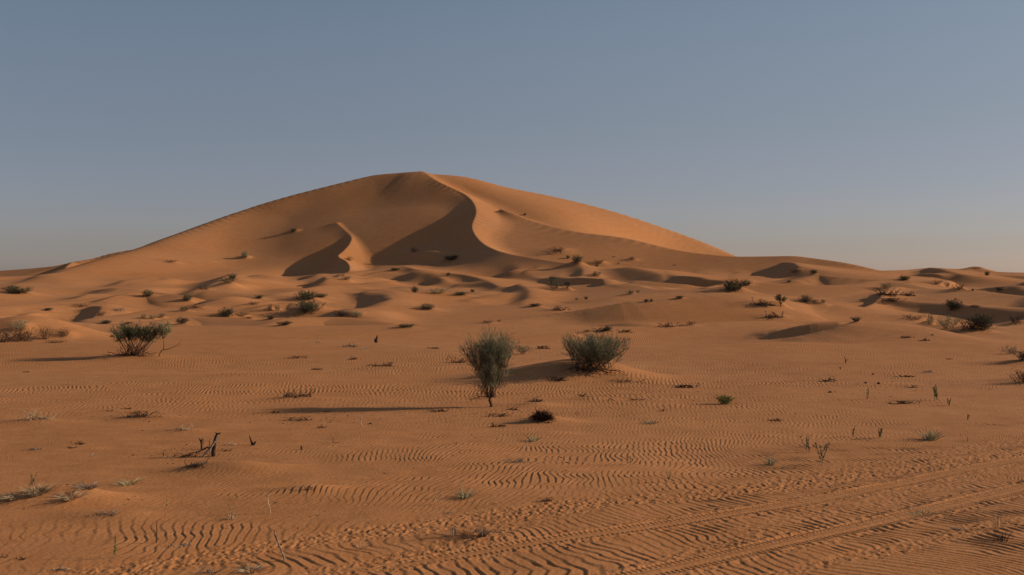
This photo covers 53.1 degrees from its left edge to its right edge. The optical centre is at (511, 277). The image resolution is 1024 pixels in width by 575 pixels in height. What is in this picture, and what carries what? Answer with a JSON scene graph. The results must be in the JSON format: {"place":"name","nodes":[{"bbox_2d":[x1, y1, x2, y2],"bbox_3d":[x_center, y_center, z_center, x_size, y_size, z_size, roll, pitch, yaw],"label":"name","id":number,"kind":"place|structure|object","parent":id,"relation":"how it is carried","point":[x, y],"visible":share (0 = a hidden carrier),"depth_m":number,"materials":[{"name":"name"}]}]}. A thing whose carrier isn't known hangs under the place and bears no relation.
{"place":"outdoors","nodes":[
{"label":"outdoors","id":0,"kind":"place"},
{"bbox_2d":[0,171,1023,574],"bbox_3d":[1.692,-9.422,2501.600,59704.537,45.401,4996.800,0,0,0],"label":"sand ground","id":1,"kind":"structure","parent":0,"point":[724,501],"depth_m":21.79,"materials":[{"name":"orange sand"}]},
{"bbox_2d":[0,490,34,499],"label":"grass tuft","id":2,"kind":"object","parent":1,"relation":"on","point":[9,496],"visible":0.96,"depth_m":12.08,"materials":[{"name":"plant"}]},
{"bbox_2d":[2,285,33,293],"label":"desert shrub","id":3,"kind":"object","parent":1,"relation":"on","point":[14,289],"visible":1,"depth_m":137.89,"materials":[{"name":"green plant"}]},
{"bbox_2d":[0,325,39,342],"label":"desert shrub","id":4,"kind":"object","parent":1,"relation":"on","point":[7,337],"visible":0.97,"depth_m":41.90,"materials":[{"name":"green plant"}]},
{"bbox_2d":[11,320,29,329],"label":"desert shrub","id":5,"kind":"object","parent":1,"relation":"on","point":[22,324],"visible":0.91,"depth_m":43.55,"materials":[{"name":"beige plant"}]},
{"bbox_2d":[12,328,36,341],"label":"desert shrub","id":6,"kind":"object","parent":1,"relation":"on","point":[20,337],"visible":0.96,"depth_m":42.13,"materials":[{"name":"plant"}]},
{"bbox_2d":[18,483,54,495],"bbox_3d":[-5.658,2.527,12.181,0.467,0.134,0.443,0,0,-43],"label":"grass tuft","id":7,"kind":"object","parent":1,"relation":"on","point":[39,492],"visible":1,"depth_m":12.13,"materials":[{"name":"plant"}]},
{"bbox_2d":[17,409,56,420],"bbox_3d":[-8.941,2.595,19.259,0.681,0.190,0.431,0,0,-20],"label":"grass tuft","id":8,"kind":"object","parent":1,"relation":"on","point":[32,416],"visible":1,"depth_m":19.24,"materials":[{"name":"plant"}]},
{"bbox_2d":[35,324,52,339],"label":"desert shrub","id":9,"kind":"object","parent":1,"relation":"on","point":[42,332],"visible":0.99,"depth_m":42.83,"materials":[{"name":"brown plant"}]},
{"bbox_2d":[54,327,68,336],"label":"desert shrub","id":10,"kind":"object","parent":1,"relation":"on","point":[63,334],"visible":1,"depth_m":43.48,"materials":[{"name":"brown plant"}]},
{"bbox_2d":[52,566,73,572],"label":"brush pile","id":11,"kind":"object","parent":1,"relation":"on","point":[62,568],"visible":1,"depth_m":9.39,"materials":[{"name":"brown wood"}]},
{"bbox_2d":[46,490,90,500],"bbox_3d":[-5.248,2.583,12.124,0.545,0.104,0.527,0,0,0],"label":"grass tuft","id":12,"kind":"object","parent":1,"relation":"on","point":[65,497],"visible":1,"depth_m":12.10,"materials":[{"name":"plant"}]},
{"bbox_2d":[70,481,102,489],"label":"grass tuft","id":13,"kind":"object","parent":1,"relation":"on","point":[91,486],"visible":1,"depth_m":12.40,"materials":[{"name":"beige plant"}]},
{"bbox_2d":[97,507,118,515],"bbox_3d":[-4.543,2.625,11.473,0.366,0.099,0.210,0,0,19],"label":"brush pile","id":14,"kind":"object","parent":1,"relation":"on","point":[101,512],"visible":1,"depth_m":11.45,"materials":[{"name":"grey wood"}]},
{"bbox_2d":[113,534,116,557],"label":"green sprig","id":15,"kind":"object","parent":1,"relation":"on","point":[114,547],"visible":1,"depth_m":9.81,"materials":[{"name":"plant"}]},
{"bbox_2d":[110,477,143,485],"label":"grass tuft","id":16,"kind":"object","parent":1,"relation":"on","point":[119,482],"visible":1,"depth_m":13.46,"materials":[{"name":"beige plant"}]},
{"bbox_2d":[103,320,165,355],"bbox_3d":[-12.817,2.031,34.823,2.155,1.285,1.672,0,0,-21],"label":"canopy shrub","id":17,"kind":"object","parent":1,"relation":"on","point":[129,333],"visible":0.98,"depth_m":34.68,"materials":[{"name":"green plant"}]},
{"bbox_2d":[116,411,162,417],"bbox_3d":[-7.143,2.632,19.626,0.871,0.126,0.533,0,0,33],"label":"brush pile","id":18,"kind":"object","parent":1,"relation":"on","point":[139,415],"visible":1,"depth_m":19.64,"materials":[{"name":"brown plant"}]},
{"bbox_2d":[142,289,152,296],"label":"desert shrub","id":19,"kind":"object","parent":1,"relation":"on","point":[146,293],"visible":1,"depth_m":120.51,"materials":[{"name":"green plant"}]},
{"bbox_2d":[151,321,177,356],"bbox_3d":[-11.777,2.080,34.718,0.776,1.290,0.727,0,0,41],"label":"sapling","id":20,"kind":"object","parent":1,"relation":"on","point":[162,330],"visible":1,"depth_m":34.65,"materials":[{"name":"plant"}]},
{"bbox_2d":[168,542,191,546],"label":"brush pile","id":21,"kind":"object","parent":1,"relation":"on","point":[184,544],"visible":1,"depth_m":10.24,"materials":[{"name":"brown wood"}]},
{"bbox_2d":[175,317,187,323],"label":"desert shrub","id":22,"kind":"object","parent":1,"relation":"on","point":[180,320],"visible":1,"depth_m":57.12,"materials":[{"name":"green plant"}]},
{"bbox_2d":[170,423,198,430],"bbox_3d":[-5.765,2.642,18.060,0.430,0.136,0.300,0,0,27],"label":"brush pile","id":23,"kind":"object","parent":1,"relation":"on","point":[183,428],"visible":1,"depth_m":18.07,"materials":[{"name":"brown wood"}]},
{"bbox_2d":[182,294,192,300],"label":"desert shrub","id":24,"kind":"object","parent":1,"relation":"on","point":[187,297],"visible":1,"depth_m":114.29,"materials":[{"name":"green plant"}]},
{"bbox_2d":[173,452,206,457],"bbox_3d":[-4.906,2.717,15.617,0.607,0.059,0.512,0,0,0],"label":"brush pile","id":25,"kind":"object","parent":1,"relation":"on","point":[189,454],"visible":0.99,"depth_m":15.57,"materials":[{"name":"brown plant"}]},
{"bbox_2d":[184,457,208,467],"bbox_3d":[-4.406,2.591,14.311,0.365,0.130,0.322,0,0,0],"label":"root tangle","id":26,"kind":"object","parent":1,"relation":"on","point":[193,465],"visible":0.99,"depth_m":14.25,"materials":[{"name":"brown plant"}]},
{"bbox_2d":[190,432,220,456],"bbox_3d":[-4.694,2.581,15.527,0.546,0.462,0.188,0,0,0],"label":"dead stump","id":27,"kind":"object","parent":1,"relation":"on","point":[213,450],"visible":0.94,"depth_m":15.54,"materials":[{"name":"brown wood"}]},
{"bbox_2d":[200,564,220,574],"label":"brush pile","id":28,"kind":"object","parent":1,"relation":"on","point":[208,570],"visible":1,"depth_m":9.33,"materials":[{"name":"wood"}]},
{"bbox_2d":[217,307,235,316],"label":"desert shrub","id":29,"kind":"object","parent":1,"relation":"on","point":[225,312],"visible":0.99,"depth_m":91.56,"materials":[{"name":"green plant"}]},
{"bbox_2d":[221,277,239,283],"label":"desert shrub","id":30,"kind":"object","parent":1,"relation":"on","point":[229,279],"visible":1,"depth_m":149.17,"materials":[{"name":"green plant"}]},
{"bbox_2d":[223,510,240,518],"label":"grass tuft","id":31,"kind":"object","parent":1,"relation":"on","point":[231,516],"visible":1,"depth_m":11.40,"materials":[{"name":"plant"}]},
{"bbox_2d":[227,273,237,277],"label":"desert shrub","id":32,"kind":"object","parent":1,"relation":"on","point":[232,275],"visible":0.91,"depth_m":161.87,"materials":[{"name":"green plant"}]},
{"bbox_2d":[234,561,270,574],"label":"grass tuft","id":33,"kind":"object","parent":1,"relation":"on","point":[254,568],"visible":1,"depth_m":9.41,"materials":[{"name":"plant"}]},
{"bbox_2d":[273,529,284,560],"bbox_3d":[-2.205,2.550,9.705,0.122,0.339,0.023,0,0,0],"label":"dead stick","id":34,"kind":"object","parent":1,"relation":"on","point":[276,538],"visible":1,"depth_m":9.70,"materials":[{"name":"brown wood"}]},
{"bbox_2d":[276,320,291,324],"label":"desert shrub","id":35,"kind":"object","parent":1,"relation":"on","point":[285,323],"visible":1,"depth_m":55.85,"materials":[{"name":"green plant"}]},
{"bbox_2d":[277,388,313,397],"bbox_3d":[-4.843,2.584,22.928,0.904,0.209,0.543,0,0,0],"label":"brush pile","id":36,"kind":"object","parent":1,"relation":"on","point":[303,395],"visible":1,"depth_m":22.86,"materials":[{"name":"brown plant"}]},
{"bbox_2d":[281,416,313,420],"bbox_3d":[-4.130,2.712,19.501,0.690,0.080,0.474,0,0,0],"label":"brush pile","id":37,"kind":"object","parent":1,"relation":"on","point":[305,418],"visible":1,"depth_m":19.54,"materials":[{"name":"brown plant"}]},
{"bbox_2d":[295,289,316,300],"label":"desert shrub","id":38,"kind":"object","parent":1,"relation":"on","point":[306,295],"visible":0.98,"depth_m":117.46,"materials":[{"name":"green plant"}]},
{"bbox_2d":[294,297,324,313],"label":"desert shrub","id":39,"kind":"object","parent":1,"relation":"on","point":[304,306],"visible":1,"depth_m":95.31,"materials":[{"name":"green plant"}]},
{"bbox_2d":[332,310,348,316],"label":"desert shrub","id":40,"kind":"object","parent":1,"relation":"on","point":[339,313],"visible":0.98,"depth_m":86.63,"materials":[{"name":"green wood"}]},
{"bbox_2d":[346,311,362,316],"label":"desert shrub","id":41,"kind":"object","parent":1,"relation":"on","point":[355,313],"visible":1,"depth_m":86.01,"materials":[{"name":"beige plant"}]},
{"bbox_2d":[368,362,393,366],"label":"brush pile","id":42,"kind":"object","parent":1,"relation":"on","point":[388,364],"visible":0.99,"depth_m":32.05,"materials":[{"name":"brown plant"}]},
{"bbox_2d":[396,323,415,327],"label":"desert shrub","id":43,"kind":"object","parent":1,"relation":"on","point":[406,325],"visible":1,"depth_m":53.54,"materials":[{"name":"green plant"}]},
{"bbox_2d":[411,286,418,292],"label":"desert shrub","id":44,"kind":"object","parent":1,"relation":"on","point":[416,289],"visible":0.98,"depth_m":129.94,"materials":[{"name":"green plant"}]},
{"bbox_2d":[419,302,434,309],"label":"desert shrub","id":45,"kind":"object","parent":1,"relation":"on","point":[425,305],"visible":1,"depth_m":101.60,"materials":[{"name":"green plant"}]},
{"bbox_2d":[426,407,448,411],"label":"brush pile","id":46,"kind":"object","parent":1,"relation":"on","point":[437,409],"visible":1,"depth_m":20.81,"materials":[{"name":"brown plant"}]},
{"bbox_2d":[428,288,448,293],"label":"desert shrub","id":47,"kind":"object","parent":1,"relation":"on","point":[441,290],"visible":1,"depth_m":129.24,"materials":[{"name":"beige plant"}]},
{"bbox_2d":[443,254,460,259],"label":"desert shrub","id":48,"kind":"object","parent":1,"relation":"on","point":[451,257],"visible":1,"depth_m":225.31,"materials":[{"name":"green plant"}]},
{"bbox_2d":[449,523,456,535],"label":"grass tuft","id":49,"kind":"object","parent":1,"relation":"on","point":[453,534],"visible":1,"depth_m":10.52,"materials":[{"name":"grey plant"}]},
{"bbox_2d":[445,355,465,362],"bbox_3d":[-1.750,2.677,33.388,0.869,0.274,0.545,0,0,0],"label":"brush pile","id":50,"kind":"object","parent":1,"relation":"on","point":[456,361],"visible":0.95,"depth_m":33.37,"materials":[{"name":"brown plant"}]},
{"bbox_2d":[455,291,468,294],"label":"desert shrub","id":51,"kind":"object","parent":1,"relation":"on","point":[460,293],"visible":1,"depth_m":128.79,"materials":[{"name":"green plant"}]},
{"bbox_2d":[452,489,475,498],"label":"grass tuft","id":52,"kind":"object","parent":1,"relation":"on","point":[463,495],"visible":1,"depth_m":12.47,"materials":[{"name":"beige plant"}]},
{"bbox_2d":[446,529,493,538],"bbox_3d":[-0.421,2.643,10.525,0.553,0.059,0.442,0,0,0],"label":"grass tuft","id":53,"kind":"object","parent":1,"relation":"on","point":[469,534],"visible":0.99,"depth_m":10.49,"materials":[{"name":"plant"}]},
{"bbox_2d":[0,323,960,561],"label":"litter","id":54,"kind":"object","parent":1,"relation":"on","point":[400,460],"visible":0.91,"depth_m":15.70,"materials":[{"name":"brown plant"}]},
{"bbox_2d":[473,525,489,536],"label":"grass tuft","id":55,"kind":"object","parent":1,"relation":"on","point":[484,533],"visible":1,"depth_m":10.52,"materials":[{"name":"grey plant"}]},
{"bbox_2d":[455,320,520,406],"bbox_3d":[-0.451,1.806,21.599,1.452,1.985,1.266,0,0,38],"label":"broom shrub","id":56,"kind":"object","parent":1,"relation":"on","point":[492,357],"visible":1,"depth_m":21.46,"materials":[{"name":"green plant"}]},
{"bbox_2d":[490,422,504,427],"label":"brush pile","id":57,"kind":"object","parent":1,"relation":"on","point":[497,425],"visible":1,"depth_m":18.53,"materials":[{"name":"brown wood"}]},
{"bbox_2d":[485,413,510,416],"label":"brush pile","id":58,"kind":"object","parent":1,"relation":"on","point":[500,415],"visible":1,"depth_m":20.10,"materials":[{"name":"brown plant"}]},
{"bbox_2d":[502,456,529,462],"bbox_3d":[0.049,2.645,14.809,0.457,0.096,0.257,0,0,0],"label":"brush pile","id":59,"kind":"object","parent":1,"relation":"on","point":[520,460],"visible":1,"depth_m":14.78,"materials":[{"name":"grey wood"}]},
{"bbox_2d":[513,345,532,353],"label":"desert shrub","id":60,"kind":"object","parent":1,"relation":"on","point":[522,348],"visible":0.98,"depth_m":36.98,"materials":[{"name":"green plant"}]},
{"bbox_2d":[526,434,542,441],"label":"grass tuft","id":61,"kind":"object","parent":1,"relation":"on","point":[534,439],"visible":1,"depth_m":16.71,"materials":[{"name":"beige plant"}]},
{"bbox_2d":[525,346,550,348],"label":"brush pile","id":62,"kind":"object","parent":1,"relation":"on","point":[539,347],"visible":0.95,"depth_m":39.28,"materials":[{"name":"brown plant"}]},
{"bbox_2d":[526,405,556,422],"bbox_3d":[0.550,2.559,19.037,0.596,0.344,0.451,0,0,0],"label":"root ball","id":63,"kind":"object","parent":1,"relation":"on","point":[541,415],"visible":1,"depth_m":18.98,"materials":[{"name":"brown plant"}]},
{"bbox_2d":[548,277,559,289],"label":"desert shrub","id":64,"kind":"object","parent":1,"relation":"on","point":[555,285],"visible":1,"depth_m":139.01,"materials":[{"name":"green plant"}]},
{"bbox_2d":[547,247,563,251],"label":"desert shrub","id":65,"kind":"object","parent":1,"relation":"on","point":[556,250],"visible":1,"depth_m":227.81,"materials":[{"name":"brown plant"}]},
{"bbox_2d":[545,376,570,381],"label":"brush pile","id":66,"kind":"object","parent":1,"relation":"on","point":[560,379],"visible":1,"depth_m":26.30,"materials":[{"name":"brown plant"}]},
{"bbox_2d":[553,306,571,310],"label":"brush pile","id":67,"kind":"object","parent":1,"relation":"on","point":[555,308],"visible":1,"depth_m":100.34,"materials":[{"name":"brown wood"}]},
{"bbox_2d":[563,280,570,289],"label":"desert shrub","id":68,"kind":"object","parent":1,"relation":"on","point":[568,284],"visible":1,"depth_m":138.70,"materials":[{"name":"green plant"}]},
{"bbox_2d":[570,255,583,262],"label":"desert shrub","id":69,"kind":"object","parent":1,"relation":"on","point":[579,258],"visible":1,"depth_m":191.74,"materials":[{"name":"green plant"}]},
{"bbox_2d":[560,326,631,377],"bbox_3d":[2.223,1.957,27.181,1.987,1.307,2.326,0,0,0],"label":"broom shrub","id":70,"kind":"object","parent":1,"relation":"on","point":[592,350],"visible":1,"depth_m":26.90,"materials":[{"name":"green plant"}]},
{"bbox_2d":[612,378,644,382],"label":"brush pile","id":71,"kind":"object","parent":1,"relation":"on","point":[621,380],"visible":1,"depth_m":26.25,"materials":[{"name":"brown plant"}]},
{"bbox_2d":[641,419,659,423],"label":"grass tuft","id":72,"kind":"object","parent":1,"relation":"on","point":[647,421],"visible":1,"depth_m":18.95,"materials":[{"name":"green plant"}]},
{"bbox_2d":[657,322,680,326],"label":"brush pile","id":73,"kind":"object","parent":1,"relation":"on","point":[667,325],"visible":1,"depth_m":56.26,"materials":[{"name":"brown plant"}]},
{"bbox_2d":[674,385,698,387],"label":"brush pile","id":74,"kind":"object","parent":1,"relation":"on","point":[690,386],"visible":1,"depth_m":25.35,"materials":[{"name":"brown plant"}]},
{"bbox_2d":[714,392,734,403],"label":"desert shrub","id":75,"kind":"object","parent":1,"relation":"on","point":[721,399],"visible":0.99,"depth_m":22.07,"materials":[{"name":"green plant"}]},
{"bbox_2d":[718,275,747,291],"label":"desert shrub","id":76,"kind":"object","parent":1,"relation":"on","point":[731,287],"visible":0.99,"depth_m":120.39,"materials":[{"name":"green plant"}]},
{"bbox_2d":[750,298,772,305],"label":"brush pile","id":77,"kind":"object","parent":1,"relation":"on","point":[760,303],"visible":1,"depth_m":87.92,"materials":[{"name":"brown plant"}]},
{"bbox_2d":[760,457,781,465],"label":"grass tuft","id":78,"kind":"object","parent":1,"relation":"on","point":[770,462],"visible":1,"depth_m":14.76,"materials":[{"name":"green plant"}]},
{"bbox_2d":[765,311,783,317],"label":"brush pile","id":79,"kind":"object","parent":1,"relation":"on","point":[775,315],"visible":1,"depth_m":83.58,"materials":[{"name":"brown wood"}]},
{"bbox_2d":[774,293,786,305],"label":"desert shrub","id":80,"kind":"object","parent":1,"relation":"on","point":[778,297],"visible":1,"depth_m":88.18,"materials":[{"name":"green plant"}]},
{"bbox_2d":[799,435,809,451],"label":"green sprig","id":81,"kind":"object","parent":1,"relation":"on","point":[806,444],"visible":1,"depth_m":15.81,"materials":[{"name":"plant"}]},
{"bbox_2d":[798,295,812,302],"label":"desert shrub","id":82,"kind":"object","parent":1,"relation":"on","point":[806,299],"visible":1,"depth_m":94.17,"materials":[{"name":"green plant"}]},
{"bbox_2d":[814,442,829,466],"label":"green sprig","id":83,"kind":"object","parent":1,"relation":"on","point":[821,451],"visible":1,"depth_m":14.59,"materials":[{"name":"plant"}]},
{"bbox_2d":[822,376,836,381],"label":"brush pile","id":84,"kind":"object","parent":1,"relation":"on","point":[830,379],"visible":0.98,"depth_m":26.71,"materials":[{"name":"brown plant"}]},
{"bbox_2d":[851,316,861,321],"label":"desert shrub","id":85,"kind":"object","parent":1,"relation":"on","point":[855,319],"visible":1,"depth_m":48.14,"materials":[{"name":"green plant"}]},
{"bbox_2d":[878,283,891,287],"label":"desert shrub","id":86,"kind":"object","parent":1,"relation":"on","point":[882,286],"visible":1,"depth_m":130.36,"materials":[{"name":"green plant"}]},
{"bbox_2d":[874,288,903,294],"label":"brush pile","id":87,"kind":"object","parent":1,"relation":"on","point":[891,292],"visible":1,"depth_m":115.52,"materials":[{"name":"brown wood"}]},
{"bbox_2d":[881,298,906,301],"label":"brush pile","id":88,"kind":"object","parent":1,"relation":"on","point":[889,299],"visible":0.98,"depth_m":107.55,"materials":[{"name":"brown plant"}]},
{"bbox_2d":[898,275,909,279],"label":"desert shrub","id":89,"kind":"object","parent":1,"relation":"on","point":[904,277],"visible":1,"depth_m":169.15,"materials":[{"name":"green plant"}]},
{"bbox_2d":[888,400,920,404],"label":"brush pile","id":90,"kind":"object","parent":1,"relation":"on","point":[902,402],"visible":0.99,"depth_m":22.09,"materials":[{"name":"brown plant"}]},
{"bbox_2d":[900,291,915,295],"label":"brush pile","id":91,"kind":"object","parent":1,"relation":"on","point":[909,294],"visible":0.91,"depth_m":117.08,"materials":[{"name":"brown wood"}]},
{"bbox_2d":[902,314,924,319],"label":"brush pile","id":92,"kind":"object","parent":1,"relation":"on","point":[916,318],"visible":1,"depth_m":88.23,"materials":[{"name":"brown wood"}]},
{"bbox_2d":[905,506,945,515],"bbox_3d":[4.733,2.705,11.786,0.463,0.071,0.433,0,0,20],"label":"grass tuft","id":93,"kind":"object","parent":1,"relation":"on","point":[923,512],"visible":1,"depth_m":11.76,"materials":[{"name":"brown plant"}]},
{"bbox_2d":[926,313,934,324],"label":"desert shrub","id":94,"kind":"object","parent":1,"relation":"on","point":[929,316],"visible":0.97,"depth_m":84.95,"materials":[{"name":"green plant"}]},
{"bbox_2d":[915,429,945,440],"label":"grass tuft","id":95,"kind":"object","parent":1,"relation":"on","point":[930,437],"visible":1,"depth_m":17.12,"materials":[{"name":"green plant"}]},
{"bbox_2d":[933,385,937,399],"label":"green sprig","id":96,"kind":"object","parent":1,"relation":"on","point":[935,391],"visible":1,"depth_m":22.66,"materials":[{"name":"plant"}]},
{"bbox_2d":[935,314,959,328],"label":"desert shrub","id":97,"kind":"object","parent":1,"relation":"on","point":[947,323],"visible":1,"depth_m":50.38,"materials":[{"name":"brown plant"}]},
{"bbox_2d":[945,297,961,309],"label":"desert shrub","id":98,"kind":"object","parent":1,"relation":"on","point":[953,305],"visible":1,"depth_m":97.89,"materials":[{"name":"green plant"}]},
{"bbox_2d":[957,314,985,330],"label":"desert shrub","id":99,"kind":"object","parent":1,"relation":"on","point":[967,324],"visible":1,"depth_m":49.66,"materials":[{"name":"plant"}]},
{"bbox_2d":[968,312,995,330],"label":"desert shrub","id":100,"kind":"object","parent":1,"relation":"on","point":[985,326],"visible":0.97,"depth_m":49.64,"materials":[{"name":"green plant"}]},
{"bbox_2d":[992,506,1003,527],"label":"grass tuft","id":101,"kind":"object","parent":1,"relation":"on","point":[998,520],"visible":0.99,"depth_m":11.10,"materials":[{"name":"plant"}]},
{"bbox_2d":[988,530,1010,541],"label":"grass tuft","id":102,"kind":"object","parent":1,"relation":"on","point":[1001,537],"visible":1,"depth_m":10.58,"materials":[{"name":"plant"}]},
{"bbox_2d":[999,344,1017,354],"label":"desert shrub","id":103,"kind":"object","parent":1,"relation":"on","point":[1009,350],"visible":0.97,"depth_m":36.32,"materials":[{"name":"plant"}]},
{"bbox_2d":[1006,313,1022,324],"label":"desert shrub","id":104,"kind":"object","parent":1,"relation":"on","point":[1012,320],"visible":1,"depth_m":56.28,"materials":[{"name":"green plant"}]},
{"bbox_2d":[1006,367,1023,384],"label":"desert shrub","id":105,"kind":"object","parent":1,"relation":"on","point":[1021,376],"visible":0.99,"depth_m":25.91,"materials":[{"name":"plant"}]},
{"bbox_2d":[1013,350,1023,359],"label":"desert shrub","id":106,"kind":"object","parent":1,"relation":"on","point":[1021,355],"visible":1,"depth_m":32.32,"materials":[{"name":"green plant"}]},
{"bbox_2d":[0,0,1023,272],"label":"sky","id":107,"kind":"structure","parent":0,"point":[882,135],"materials":[{"name":"blue"}]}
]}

